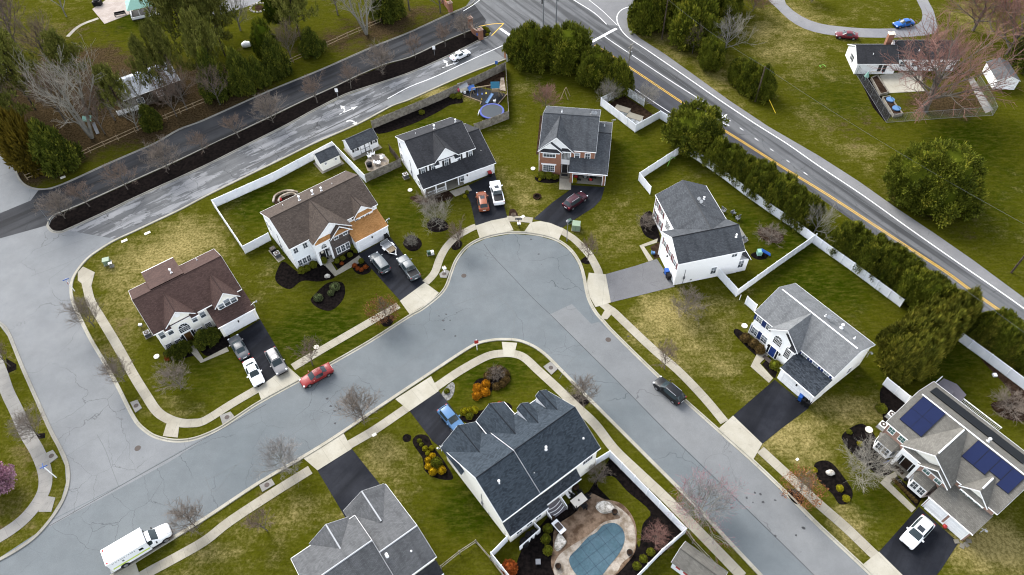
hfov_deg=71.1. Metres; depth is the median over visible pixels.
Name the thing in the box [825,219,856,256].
conifer
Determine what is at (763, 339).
window
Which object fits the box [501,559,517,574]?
shrub
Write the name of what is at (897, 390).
fence
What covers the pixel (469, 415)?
shrub
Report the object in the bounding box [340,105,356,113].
road arrow
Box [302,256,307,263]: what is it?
window
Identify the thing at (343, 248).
window
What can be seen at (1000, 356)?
conifer
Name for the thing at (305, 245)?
window
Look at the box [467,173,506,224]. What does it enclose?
driveway
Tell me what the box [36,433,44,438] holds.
mulch bed
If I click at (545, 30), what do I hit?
conifer
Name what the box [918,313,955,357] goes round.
conifer
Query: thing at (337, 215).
house
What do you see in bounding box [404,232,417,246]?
bare tree
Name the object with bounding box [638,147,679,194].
fence
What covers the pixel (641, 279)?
driveway
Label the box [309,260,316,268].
shrub
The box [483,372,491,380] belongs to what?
shrub
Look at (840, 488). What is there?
shrub
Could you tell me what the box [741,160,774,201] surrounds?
conifer
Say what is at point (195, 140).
bare tree
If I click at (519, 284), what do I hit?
tar seam
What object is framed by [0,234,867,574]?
street
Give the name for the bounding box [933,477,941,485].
window
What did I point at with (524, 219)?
sidewalk
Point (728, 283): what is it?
fence
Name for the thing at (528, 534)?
pool filter
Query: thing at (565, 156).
window
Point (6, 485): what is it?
cherry tree
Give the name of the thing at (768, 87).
conifer
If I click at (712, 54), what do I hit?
conifer
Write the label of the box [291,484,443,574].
house
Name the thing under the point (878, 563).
driveway apron
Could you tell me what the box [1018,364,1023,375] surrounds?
conifer
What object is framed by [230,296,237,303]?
window
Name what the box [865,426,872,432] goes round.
round cover
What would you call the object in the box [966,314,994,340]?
conifer
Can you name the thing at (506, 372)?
shrub
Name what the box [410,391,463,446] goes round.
driveway
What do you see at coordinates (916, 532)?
parked car
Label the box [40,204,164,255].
street crack
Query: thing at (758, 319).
window
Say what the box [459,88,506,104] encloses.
play surface
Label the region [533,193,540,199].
mulch bed
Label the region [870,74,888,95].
raised bed
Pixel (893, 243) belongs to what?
conifer
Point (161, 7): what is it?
pine tree
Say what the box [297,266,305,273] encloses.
shrub
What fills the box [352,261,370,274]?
mulch bed
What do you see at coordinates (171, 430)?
ramp
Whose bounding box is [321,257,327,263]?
shrub
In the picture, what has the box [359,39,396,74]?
bare tree
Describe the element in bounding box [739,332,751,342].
shrub
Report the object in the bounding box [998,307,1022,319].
conifer
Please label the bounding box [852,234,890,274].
conifer
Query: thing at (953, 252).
road shoulder
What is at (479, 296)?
street crack
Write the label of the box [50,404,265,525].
tar seam
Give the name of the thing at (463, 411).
shrub
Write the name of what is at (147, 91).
house
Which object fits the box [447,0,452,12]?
gate pillar
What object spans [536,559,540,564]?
valve box
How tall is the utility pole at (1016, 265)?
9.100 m
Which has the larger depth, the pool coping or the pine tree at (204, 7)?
the pine tree at (204, 7)
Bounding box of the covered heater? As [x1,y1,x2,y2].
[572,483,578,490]
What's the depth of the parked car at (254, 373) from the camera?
103.22 m
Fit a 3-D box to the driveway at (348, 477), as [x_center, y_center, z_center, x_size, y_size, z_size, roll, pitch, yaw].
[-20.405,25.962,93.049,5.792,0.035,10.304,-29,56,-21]
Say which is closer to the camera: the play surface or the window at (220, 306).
the window at (220, 306)
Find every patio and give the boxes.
[93,0,132,23]
[551,493,636,574]
[730,220,748,242]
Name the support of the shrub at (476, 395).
on the mulch bed at (479, 380)
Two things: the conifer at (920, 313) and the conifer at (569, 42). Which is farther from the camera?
the conifer at (569, 42)
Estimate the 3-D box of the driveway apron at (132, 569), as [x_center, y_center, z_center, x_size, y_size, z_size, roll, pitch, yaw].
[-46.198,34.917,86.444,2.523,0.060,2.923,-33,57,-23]
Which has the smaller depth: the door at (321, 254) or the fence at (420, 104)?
the door at (321, 254)
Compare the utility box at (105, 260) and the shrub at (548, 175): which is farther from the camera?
the shrub at (548, 175)
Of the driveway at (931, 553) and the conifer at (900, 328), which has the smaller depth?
the driveway at (931, 553)
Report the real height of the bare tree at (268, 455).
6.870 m
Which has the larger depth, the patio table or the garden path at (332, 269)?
the garden path at (332, 269)
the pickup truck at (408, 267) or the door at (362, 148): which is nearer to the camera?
the pickup truck at (408, 267)
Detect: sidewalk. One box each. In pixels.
[0,356,52,541]
[82,284,258,427]
[139,466,311,574]
[291,303,399,369]
[348,406,408,447]
[423,224,476,283]
[435,350,745,574]
[507,216,532,222]
[561,227,602,273]
[600,303,727,423]
[757,447,877,557]
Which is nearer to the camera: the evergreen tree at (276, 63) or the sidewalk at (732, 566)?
the sidewalk at (732, 566)
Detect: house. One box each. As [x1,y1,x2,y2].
[118,63,183,111]
[129,249,258,349]
[260,171,389,267]
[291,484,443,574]
[395,117,495,198]
[437,390,600,541]
[538,106,615,185]
[653,180,750,284]
[748,283,874,403]
[845,31,958,73]
[873,376,1023,540]
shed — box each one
[313,145,343,173]
[342,128,381,160]
[671,541,727,574]
[982,57,1019,89]
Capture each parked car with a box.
[227,334,249,360]
[242,357,264,386]
[264,346,287,375]
[299,362,333,388]
[368,252,390,274]
[437,404,463,431]
[449,49,470,61]
[476,191,488,211]
[562,191,587,210]
[653,376,686,405]
[835,30,858,40]
[892,18,915,28]
[899,514,935,549]
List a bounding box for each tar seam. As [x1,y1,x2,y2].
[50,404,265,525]
[246,99,387,168]
[485,246,549,313]
[551,315,813,574]
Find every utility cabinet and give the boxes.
[614,104,630,115]
[626,112,643,123]
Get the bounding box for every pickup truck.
[396,254,420,281]
[489,180,504,205]
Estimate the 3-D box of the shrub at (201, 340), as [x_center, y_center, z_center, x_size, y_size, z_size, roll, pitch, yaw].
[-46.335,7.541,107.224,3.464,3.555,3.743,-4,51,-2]
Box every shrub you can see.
[164,348,171,358]
[168,344,185,361]
[177,339,192,356]
[192,328,213,351]
[206,327,222,344]
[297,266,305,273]
[303,264,310,271]
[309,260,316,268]
[313,293,323,301]
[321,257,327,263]
[327,290,334,295]
[329,282,340,290]
[413,188,439,209]
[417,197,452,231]
[424,457,430,462]
[424,462,431,470]
[428,467,436,475]
[430,456,443,469]
[437,466,445,474]
[444,388,449,393]
[455,92,462,98]
[460,407,467,415]
[465,412,473,419]
[471,406,478,413]
[472,383,482,391]
[472,390,482,400]
[480,387,489,396]
[481,379,490,387]
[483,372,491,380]
[486,363,504,380]
[488,367,497,375]
[492,382,500,390]
[495,365,503,373]
[499,379,506,387]
[501,369,509,376]
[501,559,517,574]
[502,375,509,382]
[538,171,544,178]
[540,533,550,543]
[543,523,552,533]
[543,544,552,556]
[545,172,552,179]
[586,459,615,486]
[595,78,624,101]
[631,80,662,103]
[632,561,641,569]
[635,519,672,554]
[637,210,657,231]
[639,554,647,562]
[646,547,654,555]
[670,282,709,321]
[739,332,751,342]
[740,0,777,10]
[748,338,759,348]
[752,221,787,248]
[754,344,765,354]
[769,359,780,370]
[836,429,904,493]
[836,485,843,491]
[842,494,850,502]
[875,403,887,414]
[990,384,1023,425]
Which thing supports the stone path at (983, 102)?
on the ground
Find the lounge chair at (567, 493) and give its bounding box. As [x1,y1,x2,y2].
[565,489,573,498]
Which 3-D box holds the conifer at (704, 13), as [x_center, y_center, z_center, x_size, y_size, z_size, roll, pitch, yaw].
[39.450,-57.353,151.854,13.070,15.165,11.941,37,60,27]
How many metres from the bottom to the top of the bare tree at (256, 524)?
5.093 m
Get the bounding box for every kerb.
[0,322,70,560]
[15,0,474,189]
[46,26,490,232]
[69,59,873,574]
[110,338,762,574]
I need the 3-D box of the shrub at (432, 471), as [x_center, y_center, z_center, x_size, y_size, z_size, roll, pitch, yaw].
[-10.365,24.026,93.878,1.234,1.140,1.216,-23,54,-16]
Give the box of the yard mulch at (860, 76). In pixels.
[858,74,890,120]
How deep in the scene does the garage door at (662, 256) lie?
115.10 m
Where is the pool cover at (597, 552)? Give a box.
[569,523,624,574]
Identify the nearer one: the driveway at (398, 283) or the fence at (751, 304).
the fence at (751, 304)
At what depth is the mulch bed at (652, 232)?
121.03 m
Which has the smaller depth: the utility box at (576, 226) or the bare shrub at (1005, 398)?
the bare shrub at (1005, 398)
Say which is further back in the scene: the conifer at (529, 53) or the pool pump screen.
the conifer at (529, 53)
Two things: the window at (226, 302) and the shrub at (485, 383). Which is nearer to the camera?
the shrub at (485, 383)
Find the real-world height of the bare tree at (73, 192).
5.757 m
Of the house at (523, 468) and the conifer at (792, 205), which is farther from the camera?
the conifer at (792, 205)
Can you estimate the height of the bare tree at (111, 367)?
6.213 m
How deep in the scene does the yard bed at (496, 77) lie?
149.03 m
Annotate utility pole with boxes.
[555,0,558,23]
[627,42,633,65]
[661,0,667,39]
[754,66,765,101]
[1010,256,1023,272]
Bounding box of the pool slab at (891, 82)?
[880,71,923,92]
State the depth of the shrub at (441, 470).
93.81 m
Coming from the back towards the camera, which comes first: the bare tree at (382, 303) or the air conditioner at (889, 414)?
the bare tree at (382, 303)
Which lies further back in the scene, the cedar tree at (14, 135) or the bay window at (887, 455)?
the cedar tree at (14, 135)
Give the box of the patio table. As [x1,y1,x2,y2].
[570,492,587,507]
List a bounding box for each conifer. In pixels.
[501,26,520,63]
[506,19,551,73]
[539,25,551,66]
[544,19,592,76]
[575,43,616,90]
[601,55,635,98]
[627,0,672,35]
[660,96,729,159]
[664,0,684,20]
[667,0,726,53]
[696,34,727,71]
[700,133,729,169]
[712,141,749,177]
[716,0,744,13]
[717,0,739,37]
[727,56,747,86]
[728,147,747,176]
[728,155,758,186]
[732,57,757,94]
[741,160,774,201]
[743,159,764,185]
[744,62,778,104]
[750,158,777,177]
[762,170,799,213]
[764,168,780,198]
[777,186,798,206]
[780,188,807,223]
[788,192,818,232]
[797,182,808,194]
[806,195,825,228]
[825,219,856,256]
[841,227,873,261]
[852,219,864,231]
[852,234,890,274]
[868,252,905,290]
[871,244,898,271]
[874,318,919,358]
[874,332,919,367]
[876,231,888,243]
[880,341,922,386]
[881,240,904,250]
[891,257,914,291]
[891,265,930,303]
[894,251,926,279]
[897,245,909,257]
[899,302,944,327]
[904,274,950,311]
[905,316,933,334]
[906,268,938,303]
[906,328,946,381]
[915,293,955,313]
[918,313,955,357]
[933,270,951,286]
[935,301,970,352]
[937,311,960,362]
[942,283,958,296]
[946,288,983,331]
[960,284,984,316]
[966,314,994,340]
[973,316,1006,351]
[978,308,1004,317]
[987,334,1023,363]
[990,316,1023,356]
[995,340,1023,368]
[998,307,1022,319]
[1003,37,1023,74]
[1009,337,1023,370]
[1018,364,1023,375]
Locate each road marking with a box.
[387,45,502,98]
[592,28,616,41]
[603,49,999,309]
[604,36,729,120]
[616,7,1023,308]
[630,68,996,309]
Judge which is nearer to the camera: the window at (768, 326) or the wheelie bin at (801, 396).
the wheelie bin at (801, 396)
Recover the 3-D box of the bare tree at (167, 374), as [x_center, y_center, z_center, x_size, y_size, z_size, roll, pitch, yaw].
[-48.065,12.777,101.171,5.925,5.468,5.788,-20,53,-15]
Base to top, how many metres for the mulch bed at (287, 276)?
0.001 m
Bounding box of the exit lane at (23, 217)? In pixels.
[0,5,485,237]
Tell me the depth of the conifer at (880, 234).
111.07 m
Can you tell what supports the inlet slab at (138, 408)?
on the ground
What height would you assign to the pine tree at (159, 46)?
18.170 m
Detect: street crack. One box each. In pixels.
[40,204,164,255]
[97,435,118,485]
[205,332,450,480]
[430,294,514,337]
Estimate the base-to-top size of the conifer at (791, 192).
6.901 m
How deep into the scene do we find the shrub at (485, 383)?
101.79 m
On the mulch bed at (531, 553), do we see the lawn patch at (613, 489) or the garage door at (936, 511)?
the lawn patch at (613, 489)
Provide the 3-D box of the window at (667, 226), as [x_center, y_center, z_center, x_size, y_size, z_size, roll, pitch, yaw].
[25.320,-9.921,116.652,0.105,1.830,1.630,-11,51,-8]
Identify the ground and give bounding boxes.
[0,0,1023,574]
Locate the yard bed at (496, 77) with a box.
[475,72,505,91]
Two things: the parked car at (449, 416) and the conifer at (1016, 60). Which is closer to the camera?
the parked car at (449, 416)
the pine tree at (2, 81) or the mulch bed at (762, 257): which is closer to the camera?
the mulch bed at (762, 257)
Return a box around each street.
[0,156,203,518]
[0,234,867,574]
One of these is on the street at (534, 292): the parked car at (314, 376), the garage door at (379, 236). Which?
the parked car at (314, 376)
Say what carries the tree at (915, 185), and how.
on the ground
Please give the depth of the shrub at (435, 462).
94.05 m
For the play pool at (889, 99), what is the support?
in the raised bed at (888, 105)
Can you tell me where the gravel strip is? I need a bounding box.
[499,78,505,90]
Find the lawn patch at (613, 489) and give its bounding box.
[597,476,649,546]
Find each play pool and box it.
[886,97,894,101]
[892,105,900,110]
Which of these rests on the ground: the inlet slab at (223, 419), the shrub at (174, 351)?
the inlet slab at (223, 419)
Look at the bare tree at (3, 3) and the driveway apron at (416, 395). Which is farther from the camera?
the bare tree at (3, 3)
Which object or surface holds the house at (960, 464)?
on the ground
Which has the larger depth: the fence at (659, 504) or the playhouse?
the playhouse
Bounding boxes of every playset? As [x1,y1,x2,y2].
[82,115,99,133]
[470,81,502,103]
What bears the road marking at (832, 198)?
on the road at (493, 12)
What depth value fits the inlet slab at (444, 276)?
115.63 m
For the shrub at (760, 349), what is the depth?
104.31 m
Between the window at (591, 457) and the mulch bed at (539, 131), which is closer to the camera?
the window at (591, 457)
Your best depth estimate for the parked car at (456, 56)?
153.35 m
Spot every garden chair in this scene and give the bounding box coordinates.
[568,491,575,498]
[581,502,587,509]
[584,492,591,501]
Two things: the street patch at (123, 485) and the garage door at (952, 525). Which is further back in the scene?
the street patch at (123, 485)
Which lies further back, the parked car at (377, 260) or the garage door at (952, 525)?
the parked car at (377, 260)
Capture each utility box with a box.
[102,257,111,266]
[571,220,580,231]
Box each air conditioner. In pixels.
[143,329,152,338]
[269,246,276,254]
[273,250,281,259]
[402,172,409,179]
[876,420,887,431]
[884,410,894,418]
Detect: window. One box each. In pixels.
[158,331,166,339]
[178,322,191,333]
[198,311,206,318]
[204,321,212,328]
[218,303,224,309]
[223,298,231,306]
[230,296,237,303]
[292,247,298,253]
[297,259,303,266]
[302,242,307,248]
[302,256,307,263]
[335,246,341,254]
[340,244,345,251]
[344,241,350,249]
[541,163,555,171]
[543,153,555,157]
[561,152,570,159]
[574,152,579,157]
[582,455,592,465]
[585,153,590,158]
[665,219,669,229]
[710,266,716,274]
[737,260,744,267]
[750,326,758,336]
[755,315,762,324]
[760,334,767,344]
[765,323,771,332]
[772,335,782,347]
[782,346,791,359]
[873,436,897,458]
[887,426,895,435]
[897,435,905,443]
[907,474,933,497]
[922,468,930,475]
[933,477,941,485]
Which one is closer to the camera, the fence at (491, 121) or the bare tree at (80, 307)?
the bare tree at (80, 307)
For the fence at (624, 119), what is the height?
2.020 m
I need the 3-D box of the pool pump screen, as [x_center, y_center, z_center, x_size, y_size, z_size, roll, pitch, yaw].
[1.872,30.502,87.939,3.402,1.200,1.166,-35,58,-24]
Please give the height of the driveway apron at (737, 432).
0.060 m
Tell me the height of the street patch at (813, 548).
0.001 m
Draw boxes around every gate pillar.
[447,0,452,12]
[477,27,483,39]
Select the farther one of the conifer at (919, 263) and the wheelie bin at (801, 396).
the conifer at (919, 263)
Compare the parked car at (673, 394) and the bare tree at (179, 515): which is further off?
the parked car at (673, 394)
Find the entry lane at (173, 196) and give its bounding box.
[68,41,503,238]
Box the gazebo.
[125,0,158,20]
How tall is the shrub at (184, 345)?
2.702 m
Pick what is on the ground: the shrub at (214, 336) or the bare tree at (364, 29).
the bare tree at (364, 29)
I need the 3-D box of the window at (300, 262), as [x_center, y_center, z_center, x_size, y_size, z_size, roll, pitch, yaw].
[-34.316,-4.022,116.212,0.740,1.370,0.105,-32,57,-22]
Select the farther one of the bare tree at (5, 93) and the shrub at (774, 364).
the bare tree at (5, 93)
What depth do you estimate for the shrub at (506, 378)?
102.24 m
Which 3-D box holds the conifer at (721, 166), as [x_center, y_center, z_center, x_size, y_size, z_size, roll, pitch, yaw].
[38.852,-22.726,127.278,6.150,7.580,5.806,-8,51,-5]
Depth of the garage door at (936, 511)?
88.29 m
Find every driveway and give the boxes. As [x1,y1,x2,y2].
[238,320,287,386]
[318,449,379,517]
[359,237,424,299]
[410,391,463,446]
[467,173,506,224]
[534,185,604,227]
[606,259,674,301]
[733,380,808,443]
[879,507,957,574]
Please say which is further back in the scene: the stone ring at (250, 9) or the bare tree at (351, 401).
the stone ring at (250, 9)
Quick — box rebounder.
[467,84,475,92]
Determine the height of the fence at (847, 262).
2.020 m
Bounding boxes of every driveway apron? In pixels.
[117,563,139,574]
[257,367,299,398]
[304,433,351,469]
[396,376,438,410]
[400,283,438,313]
[476,218,512,237]
[525,221,562,238]
[587,273,610,306]
[601,309,611,318]
[719,416,761,460]
[864,552,901,574]
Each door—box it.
[184,331,192,340]
[223,312,255,335]
[319,250,326,257]
[359,230,384,250]
[360,145,365,153]
[364,143,369,151]
[470,165,491,180]
[562,164,567,172]
[660,249,671,271]
[768,346,775,356]
[781,374,809,398]
[900,457,912,469]
[924,501,946,519]
[944,518,966,538]
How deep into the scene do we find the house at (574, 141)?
126.87 m
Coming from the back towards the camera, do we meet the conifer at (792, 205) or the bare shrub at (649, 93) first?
the bare shrub at (649, 93)
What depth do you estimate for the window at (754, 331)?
105.73 m
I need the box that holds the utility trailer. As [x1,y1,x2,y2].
[380,238,396,255]
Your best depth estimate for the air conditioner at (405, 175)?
130.11 m
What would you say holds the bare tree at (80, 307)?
on the ground
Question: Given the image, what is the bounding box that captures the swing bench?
[114,10,125,16]
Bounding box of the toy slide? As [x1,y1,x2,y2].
[756,249,770,255]
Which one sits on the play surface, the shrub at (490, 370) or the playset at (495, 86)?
the playset at (495, 86)
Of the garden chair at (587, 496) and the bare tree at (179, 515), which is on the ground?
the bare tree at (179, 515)
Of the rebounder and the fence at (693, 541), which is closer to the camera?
the fence at (693, 541)
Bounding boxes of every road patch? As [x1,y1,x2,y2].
[378,50,502,105]
[592,41,777,162]
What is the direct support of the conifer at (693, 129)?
on the ground
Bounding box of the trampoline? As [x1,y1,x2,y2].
[478,103,503,118]
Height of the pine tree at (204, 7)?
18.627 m
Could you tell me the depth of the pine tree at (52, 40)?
141.96 m
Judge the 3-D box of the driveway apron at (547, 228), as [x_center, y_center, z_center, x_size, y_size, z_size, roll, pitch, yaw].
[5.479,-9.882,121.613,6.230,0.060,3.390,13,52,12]
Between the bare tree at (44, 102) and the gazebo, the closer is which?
the bare tree at (44, 102)
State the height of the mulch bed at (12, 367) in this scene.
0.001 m
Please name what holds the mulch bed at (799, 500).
on the ground
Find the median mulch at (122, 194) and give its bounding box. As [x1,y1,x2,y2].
[49,29,487,230]
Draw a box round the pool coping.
[553,501,635,574]
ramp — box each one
[38,495,54,511]
[78,267,94,287]
[163,424,178,437]
[502,342,516,356]
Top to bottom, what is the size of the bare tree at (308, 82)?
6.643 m
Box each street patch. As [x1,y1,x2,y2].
[48,439,202,526]
[551,304,866,574]
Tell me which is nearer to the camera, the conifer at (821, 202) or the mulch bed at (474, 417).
the mulch bed at (474, 417)
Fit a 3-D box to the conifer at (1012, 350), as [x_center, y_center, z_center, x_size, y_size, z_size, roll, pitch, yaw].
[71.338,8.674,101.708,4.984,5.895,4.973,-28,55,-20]
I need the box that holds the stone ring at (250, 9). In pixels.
[249,2,263,12]
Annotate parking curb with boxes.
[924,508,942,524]
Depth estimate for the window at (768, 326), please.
102.72 m
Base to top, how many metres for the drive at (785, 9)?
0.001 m
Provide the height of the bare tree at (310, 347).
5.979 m
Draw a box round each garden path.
[191,345,228,362]
[325,256,360,275]
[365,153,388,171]
[450,185,471,196]
[559,178,570,189]
[640,239,657,260]
[751,353,772,382]
[880,472,915,511]
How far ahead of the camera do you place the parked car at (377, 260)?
115.53 m
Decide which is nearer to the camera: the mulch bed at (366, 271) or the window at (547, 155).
the mulch bed at (366, 271)
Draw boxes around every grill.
[92,0,102,6]
[366,161,371,167]
[551,519,565,533]
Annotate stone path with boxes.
[66,17,98,36]
[969,79,991,112]
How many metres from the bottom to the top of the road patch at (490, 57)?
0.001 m
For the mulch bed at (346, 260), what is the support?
on the ground
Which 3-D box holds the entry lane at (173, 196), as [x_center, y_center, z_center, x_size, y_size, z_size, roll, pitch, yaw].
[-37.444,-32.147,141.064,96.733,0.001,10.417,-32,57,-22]
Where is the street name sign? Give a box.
[40,463,56,477]
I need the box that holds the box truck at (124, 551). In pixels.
[100,523,172,573]
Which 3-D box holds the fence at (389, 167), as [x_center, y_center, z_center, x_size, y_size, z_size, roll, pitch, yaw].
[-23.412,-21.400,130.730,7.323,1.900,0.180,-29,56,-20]
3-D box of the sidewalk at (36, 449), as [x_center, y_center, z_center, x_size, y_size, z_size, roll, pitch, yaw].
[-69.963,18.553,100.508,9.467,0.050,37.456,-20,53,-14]
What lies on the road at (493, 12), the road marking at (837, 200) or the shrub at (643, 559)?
the road marking at (837, 200)
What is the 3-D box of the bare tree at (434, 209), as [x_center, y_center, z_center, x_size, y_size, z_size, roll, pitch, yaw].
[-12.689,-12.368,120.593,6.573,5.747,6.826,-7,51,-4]
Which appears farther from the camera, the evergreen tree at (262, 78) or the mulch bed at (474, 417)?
the evergreen tree at (262, 78)
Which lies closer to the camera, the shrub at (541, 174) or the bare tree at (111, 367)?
the bare tree at (111, 367)
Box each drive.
[213,0,259,12]
[769,0,937,37]
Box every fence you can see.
[22,18,380,179]
[116,105,138,115]
[211,141,365,253]
[365,159,401,181]
[371,62,505,127]
[388,144,400,159]
[440,539,503,574]
[474,111,508,129]
[490,535,508,574]
[505,62,508,110]
[595,450,686,574]
[600,98,667,131]
[601,88,644,105]
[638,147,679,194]
[686,530,712,559]
[688,152,904,306]
[717,233,817,296]
[744,296,757,311]
[856,67,997,122]
[882,377,911,402]
[959,334,1023,389]
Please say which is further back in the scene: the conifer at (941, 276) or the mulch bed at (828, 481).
the conifer at (941, 276)
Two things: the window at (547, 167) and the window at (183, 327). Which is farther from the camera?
the window at (547, 167)
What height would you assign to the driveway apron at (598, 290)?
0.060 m
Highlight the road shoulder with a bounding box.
[618,7,1023,307]
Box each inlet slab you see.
[45,450,57,462]
[130,400,141,412]
[220,412,233,423]
[259,479,274,491]
[439,269,449,277]
[543,362,557,374]
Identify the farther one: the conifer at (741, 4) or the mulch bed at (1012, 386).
the conifer at (741, 4)
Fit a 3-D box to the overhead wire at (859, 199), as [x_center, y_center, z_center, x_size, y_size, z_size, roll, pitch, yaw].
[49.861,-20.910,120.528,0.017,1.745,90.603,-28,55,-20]
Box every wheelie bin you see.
[663,268,669,274]
[665,272,671,279]
[796,393,804,401]
[799,397,806,404]
[803,399,812,407]
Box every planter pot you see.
[555,563,560,569]
[612,509,617,514]
[627,549,632,555]
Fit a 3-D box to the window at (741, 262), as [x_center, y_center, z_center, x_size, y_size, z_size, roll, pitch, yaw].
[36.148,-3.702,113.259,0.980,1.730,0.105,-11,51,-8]
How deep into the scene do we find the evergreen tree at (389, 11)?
162.10 m
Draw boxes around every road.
[465,0,1023,320]
[575,0,632,24]
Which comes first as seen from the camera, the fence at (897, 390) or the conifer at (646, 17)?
the fence at (897, 390)
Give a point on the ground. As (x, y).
(714, 362)
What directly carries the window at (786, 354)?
in the house at (816, 348)
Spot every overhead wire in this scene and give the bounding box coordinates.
[631,45,1017,327]
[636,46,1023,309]
[783,79,1021,222]
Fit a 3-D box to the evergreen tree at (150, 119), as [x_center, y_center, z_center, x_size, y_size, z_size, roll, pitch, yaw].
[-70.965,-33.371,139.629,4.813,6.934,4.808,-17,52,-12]
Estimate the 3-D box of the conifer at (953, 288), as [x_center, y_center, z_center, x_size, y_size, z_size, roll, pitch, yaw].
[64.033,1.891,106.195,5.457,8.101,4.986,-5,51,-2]
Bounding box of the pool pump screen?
[519,522,539,549]
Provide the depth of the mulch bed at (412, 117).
141.87 m
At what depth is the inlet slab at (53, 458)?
96.70 m
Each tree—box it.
[0,0,29,47]
[0,4,58,62]
[0,25,43,109]
[0,69,16,97]
[0,74,18,109]
[0,89,35,117]
[0,105,43,177]
[0,340,11,366]
[0,461,16,494]
[1,55,70,121]
[5,402,44,443]
[8,35,104,138]
[26,116,85,178]
[32,184,74,218]
[35,26,92,89]
[51,0,66,16]
[57,295,102,326]
[61,180,95,206]
[68,69,122,120]
[72,86,113,133]
[90,61,134,119]
[94,349,133,386]
[97,160,137,189]
[103,86,151,130]
[118,70,156,104]
[124,32,167,99]
[136,134,184,171]
[137,16,188,86]
[138,103,163,133]
[139,0,203,47]
[150,57,200,109]
[150,74,186,116]
[151,356,191,394]
[162,496,205,538]
[174,4,225,70]
[186,130,209,153]
[188,0,239,55]
[188,63,227,104]
[195,44,233,104]
[217,114,245,137]
[220,0,253,30]
[225,44,257,97]
[239,504,275,530]
[246,90,288,122]
[247,54,272,89]
[249,15,278,62]
[251,430,308,486]
[260,0,300,31]
[260,32,293,81]
[266,0,318,39]
[269,16,299,60]
[284,333,323,365]
[297,26,326,58]
[301,70,324,102]
[322,0,338,14]
[326,384,384,427]
[332,0,380,34]
[336,61,365,88]
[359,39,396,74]
[364,293,399,325]
[367,0,406,24]
[402,31,421,57]
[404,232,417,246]
[432,19,453,46]
[447,214,466,246]
[449,13,477,37]
[530,82,563,107]
[565,372,601,409]
[579,232,601,260]
[651,337,678,369]
[666,466,754,567]
[685,24,702,53]
[715,6,765,48]
[779,463,828,510]
[805,197,839,240]
[869,5,1023,121]
[881,137,988,228]
[943,0,1022,30]
[978,0,1023,59]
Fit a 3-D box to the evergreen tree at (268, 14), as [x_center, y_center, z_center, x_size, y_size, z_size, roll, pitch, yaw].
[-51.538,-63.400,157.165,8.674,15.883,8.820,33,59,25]
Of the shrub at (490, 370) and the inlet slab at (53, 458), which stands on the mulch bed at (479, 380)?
the shrub at (490, 370)
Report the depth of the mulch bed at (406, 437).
97.37 m
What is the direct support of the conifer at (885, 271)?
on the ground
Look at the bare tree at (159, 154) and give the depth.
129.83 m
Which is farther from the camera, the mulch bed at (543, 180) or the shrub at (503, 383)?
the mulch bed at (543, 180)
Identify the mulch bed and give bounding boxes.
[6,358,15,372]
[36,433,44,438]
[163,343,193,360]
[200,332,229,355]
[255,5,262,10]
[274,194,293,204]
[275,262,334,288]
[311,281,344,310]
[334,250,359,268]
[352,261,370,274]
[373,93,462,133]
[380,315,393,326]
[402,434,410,441]
[403,235,421,250]
[410,191,452,204]
[413,434,452,479]
[427,217,448,231]
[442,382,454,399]
[451,240,461,249]
[460,402,511,422]
[474,367,510,398]
[509,209,517,215]
[513,459,685,574]
[533,193,540,199]
[535,177,558,182]
[536,115,542,153]
[572,394,588,405]
[581,257,589,263]
[609,96,652,120]
[640,211,659,241]
[650,242,659,258]
[734,329,757,354]
[751,252,767,259]
[758,227,783,242]
[762,357,776,377]
[787,489,803,503]
[814,460,852,503]
[842,424,892,475]
[880,386,904,421]
[895,476,920,507]
[980,357,1023,420]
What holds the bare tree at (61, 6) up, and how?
on the ground
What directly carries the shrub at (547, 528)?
on the mulch bed at (531, 553)
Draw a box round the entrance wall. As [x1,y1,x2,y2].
[470,25,477,36]
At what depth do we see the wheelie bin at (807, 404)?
98.36 m
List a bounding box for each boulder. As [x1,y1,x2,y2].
[554,533,566,550]
[595,501,614,513]
[826,470,834,475]
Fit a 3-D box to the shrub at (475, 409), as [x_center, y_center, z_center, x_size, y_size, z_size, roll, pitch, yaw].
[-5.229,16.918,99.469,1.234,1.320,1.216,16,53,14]
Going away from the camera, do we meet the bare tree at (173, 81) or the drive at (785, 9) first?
the bare tree at (173, 81)
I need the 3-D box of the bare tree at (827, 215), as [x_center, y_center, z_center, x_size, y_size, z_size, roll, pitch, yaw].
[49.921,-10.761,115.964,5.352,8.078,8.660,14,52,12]
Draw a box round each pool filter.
[519,537,528,547]
[525,531,532,540]
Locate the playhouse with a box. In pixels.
[457,82,468,91]
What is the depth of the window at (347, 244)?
118.47 m
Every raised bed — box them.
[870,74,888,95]
[882,95,902,117]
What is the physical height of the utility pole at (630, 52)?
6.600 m
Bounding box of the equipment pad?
[269,250,284,261]
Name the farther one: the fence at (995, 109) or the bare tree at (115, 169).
the fence at (995, 109)
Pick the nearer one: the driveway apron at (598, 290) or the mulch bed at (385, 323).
the mulch bed at (385, 323)
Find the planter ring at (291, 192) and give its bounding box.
[272,189,297,202]

